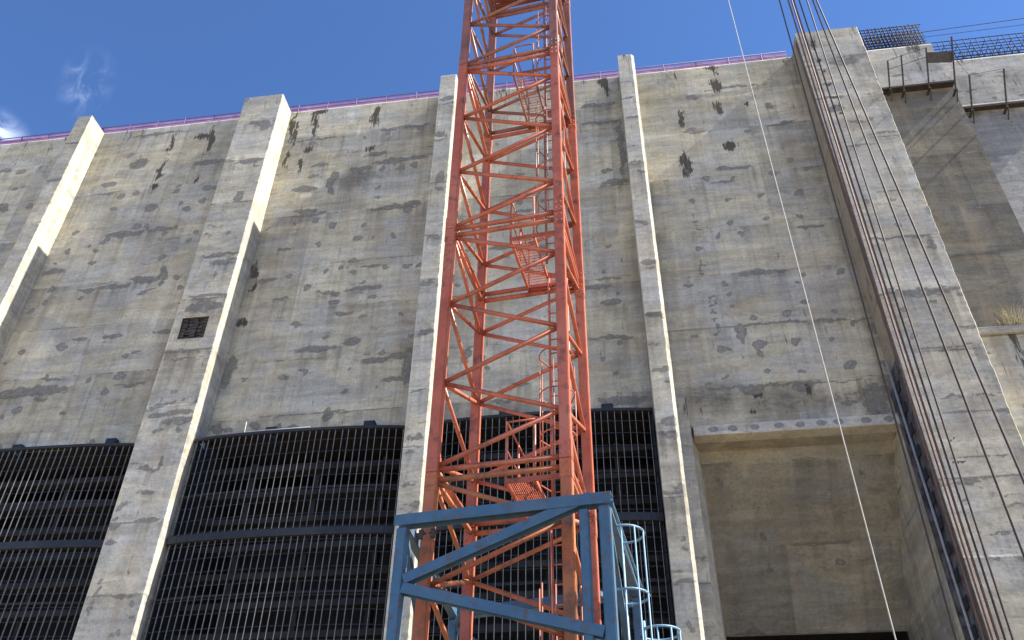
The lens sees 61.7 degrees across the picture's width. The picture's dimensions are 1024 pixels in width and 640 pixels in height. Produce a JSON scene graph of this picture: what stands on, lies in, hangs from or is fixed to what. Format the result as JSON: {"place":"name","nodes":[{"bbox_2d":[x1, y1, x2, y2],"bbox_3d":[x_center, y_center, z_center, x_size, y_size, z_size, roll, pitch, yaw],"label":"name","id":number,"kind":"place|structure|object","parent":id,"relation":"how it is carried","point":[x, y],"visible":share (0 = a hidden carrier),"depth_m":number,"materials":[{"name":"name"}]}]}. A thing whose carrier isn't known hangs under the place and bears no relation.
{"place":"outdoors","nodes":[
{"label":"outdoors","id":0,"kind":"place"},
{"bbox_2d":[0,0,1023,140],"label":"sky","id":1,"kind":"structure","parent":0,"point":[115,62],"materials":[{"name":"blue"}]},
{"bbox_2d":[918,18,1023,32],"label":"overhead wire","id":2,"kind":"object","parent":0,"point":[972,25],"visible":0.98,"depth_m":41.49,"materials":[{"name":"black metal"}]},
{"bbox_2d":[920,24,1023,37],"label":"overhead wire","id":3,"kind":"object","parent":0,"point":[971,31],"visible":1,"depth_m":41.25,"materials":[{"name":"black metal"}]},
{"label":"ground","id":4,"kind":"structure","parent":0,"visible":0},
{"bbox_2d":[0,438,134,639],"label":"trash rack","id":5,"kind":"object","parent":4,"relation":"on","point":[106,449],"visible":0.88,"depth_m":29.49,"materials":[{"name":"metal"}]},
{"bbox_2d":[144,420,404,639],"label":"trash rack","id":6,"kind":"object","parent":4,"relation":"on","point":[179,539],"visible":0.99,"depth_m":28.18,"materials":[{"name":"metal"}]},
{"bbox_2d":[0,27,1023,639],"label":"dam wall","id":7,"kind":"structure","parent":4,"relation":"on","point":[168,295],"depth_m":32.76,"materials":[{"name":"concrete"}]},
{"bbox_2d":[0,51,786,144],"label":"guardrail","id":8,"kind":"object","parent":7,"relation":"on","point":[409,97],"visible":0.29,"depth_m":43.69,"materials":[{"name":"metal"}]},
{"bbox_2d":[428,403,675,639],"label":"trash rack","id":9,"kind":"object","parent":4,"relation":"on","point":[606,412],"visible":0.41,"depth_m":27.26,"materials":[{"name":"metal"}]},
{"bbox_2d":[728,0,895,639],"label":"rope","id":10,"kind":"object","parent":4,"relation":"on","point":[819,350],"visible":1,"depth_m":26.56,"materials":[{"name":"white fabric"}]},
{"bbox_2d":[779,0,956,639],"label":"steel cable","id":11,"kind":"object","parent":4,"relation":"on","point":[927,536],"visible":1,"depth_m":26.26,"materials":[{"name":"black metal"}]},
{"bbox_2d":[787,0,984,639],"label":"steel cable","id":12,"kind":"object","parent":4,"relation":"on","point":[932,471],"visible":1,"depth_m":26.14,"materials":[{"name":"metal"}]},
{"bbox_2d":[791,0,993,639],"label":"steel cable","id":13,"kind":"object","parent":4,"relation":"on","point":[939,469],"visible":1,"depth_m":26.08,"materials":[{"name":"metal"}]},
{"bbox_2d":[793,0,999,639],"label":"steel cable","id":14,"kind":"object","parent":4,"relation":"on","point":[944,470],"visible":1,"depth_m":26.16,"materials":[{"name":"metal"}]},
{"bbox_2d":[799,0,1005,639],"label":"steel cable","id":15,"kind":"object","parent":4,"relation":"on","point":[967,522],"visible":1,"depth_m":26.07,"materials":[{"name":"black metal"}]},
{"bbox_2d":[806,0,1013,639],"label":"steel cable","id":16,"kind":"object","parent":4,"relation":"on","point":[974,520],"visible":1,"depth_m":25.96,"materials":[{"name":"black metal"}]},
{"bbox_2d":[812,0,1023,557],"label":"steel cable","id":17,"kind":"object","parent":4,"relation":"on","point":[964,399],"visible":1,"depth_m":27.09,"materials":[{"name":"black metal"}]},
{"bbox_2d":[816,0,1023,483],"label":"steel cable","id":18,"kind":"object","parent":4,"relation":"on","point":[963,341],"visible":1,"depth_m":28.18,"materials":[{"name":"black metal"}]},
{"bbox_2d":[867,44,1023,442],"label":"abutment wall","id":19,"kind":"structure","parent":4,"relation":"on","point":[969,173],"depth_m":34.58,"materials":[{"name":"grey concrete"}]},
{"bbox_2d":[887,60,892,101],"bbox_3d":[16.560,-10.480,37.619,0.105,1.455,1.165,-4,-38,7],"label":"guard post","id":20,"kind":"object","parent":19,"relation":"attached to","point":[889,91],"visible":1,"depth_m":37.59,"materials":[{"name":"metal"}]},
{"bbox_2d":[859,23,927,50],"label":"rebar cage","id":21,"kind":"object","parent":19,"relation":"on","point":[901,40],"visible":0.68,"depth_m":40.84,"materials":[{"name":"grey metal"}]},
{"bbox_2d":[900,55,906,102],"bbox_3d":[17.081,-10.515,37.433,0.105,1.695,1.351,-4,-38,7],"label":"guard post","id":22,"kind":"object","parent":19,"relation":"attached to","point":[903,92],"visible":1,"depth_m":37.40,"materials":[{"name":"metal"}]},
{"bbox_2d":[881,80,953,94],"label":"plank walkway","id":23,"kind":"structure","parent":19,"relation":"attached to","point":[924,86],"depth_m":37.61,"materials":[{"name":"wood"}]},
{"bbox_2d":[925,47,931,100],"bbox_3d":[18.112,-10.697,37.307,0.105,1.855,1.475,-4,-38,7],"label":"guard post","id":24,"kind":"object","parent":19,"relation":"attached to","point":[928,90],"visible":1,"depth_m":37.28,"materials":[{"name":"metal"}]},
{"bbox_2d":[927,52,951,62],"bbox_3d":[18.542,-11.393,37.203,1.072,0.513,0.312,-4,-38,7],"label":"dark sheet","id":25,"kind":"object","parent":24,"relation":"attached to","point":[939,57],"visible":1,"depth_m":37.19,"materials":[{"name":"grey metal"}]},
{"bbox_2d":[951,36,957,101],"bbox_3d":[19.099,-10.830,37.032,0.105,2.255,1.785,-4,-38,7],"label":"guard post","id":26,"kind":"object","parent":19,"relation":"attached to","point":[955,91],"visible":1,"depth_m":37.00,"materials":[{"name":"metal"}]},
{"bbox_2d":[968,75,974,122],"bbox_3d":[19.649,-9.449,36.682,0.105,1.655,1.339,-4,-38,7],"label":"guard post","id":27,"kind":"object","parent":19,"relation":"attached to","point":[971,112],"visible":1,"depth_m":36.65,"materials":[{"name":"metal"}]},
{"bbox_2d":[928,32,1023,60],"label":"rebar cage","id":28,"kind":"object","parent":19,"relation":"on","point":[990,55],"visible":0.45,"depth_m":40.16,"materials":[{"name":"grey metal"}]},
{"bbox_2d":[963,101,1023,111],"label":"plank walkway","id":29,"kind":"structure","parent":19,"relation":"attached to","point":[994,106],"depth_m":36.85,"materials":[{"name":"wood"}]},
{"bbox_2d":[988,302,1023,325],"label":"grass tuft","id":30,"kind":"object","parent":19,"relation":"on","point":[1015,321],"visible":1,"depth_m":29.80,"materials":[{"name":"beige plant"}]},
{"bbox_2d":[1003,69,1008,119],"bbox_3d":[21.031,-9.608,36.514,0.105,1.735,1.401,-4,-38,7],"label":"guard post","id":31,"kind":"object","parent":19,"relation":"attached to","point":[1005,109],"visible":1,"depth_m":36.48,"materials":[{"name":"metal"}]},
{"label":"ground mud","id":32,"kind":"structure","parent":0,"visible":0},
{"bbox_2d":[412,0,601,639],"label":"crane mast","id":33,"kind":"object","parent":32,"relation":"on","point":[563,287],"visible":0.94,"depth_m":15.31,"materials":[{"name":"red metal"}]},
{"bbox_2d":[386,491,642,639],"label":"climbing frame","id":34,"kind":"object","parent":32,"relation":"on","point":[542,512],"visible":0.9,"depth_m":11.05,"materials":[{"name":"blue paint"}]},
{"bbox_2d":[596,524,652,639],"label":"caged ladder","id":35,"kind":"object","parent":34,"relation":"attached to","point":[639,589],"visible":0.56,"depth_m":11.15,"materials":[{"name":"metal"}]},
{"bbox_2d":[640,621,681,639],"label":"caged ladder","id":36,"kind":"object","parent":34,"relation":"attached to","point":[663,625],"visible":0.86,"depth_m":11.09,"materials":[{"name":"metal"}]}
]}

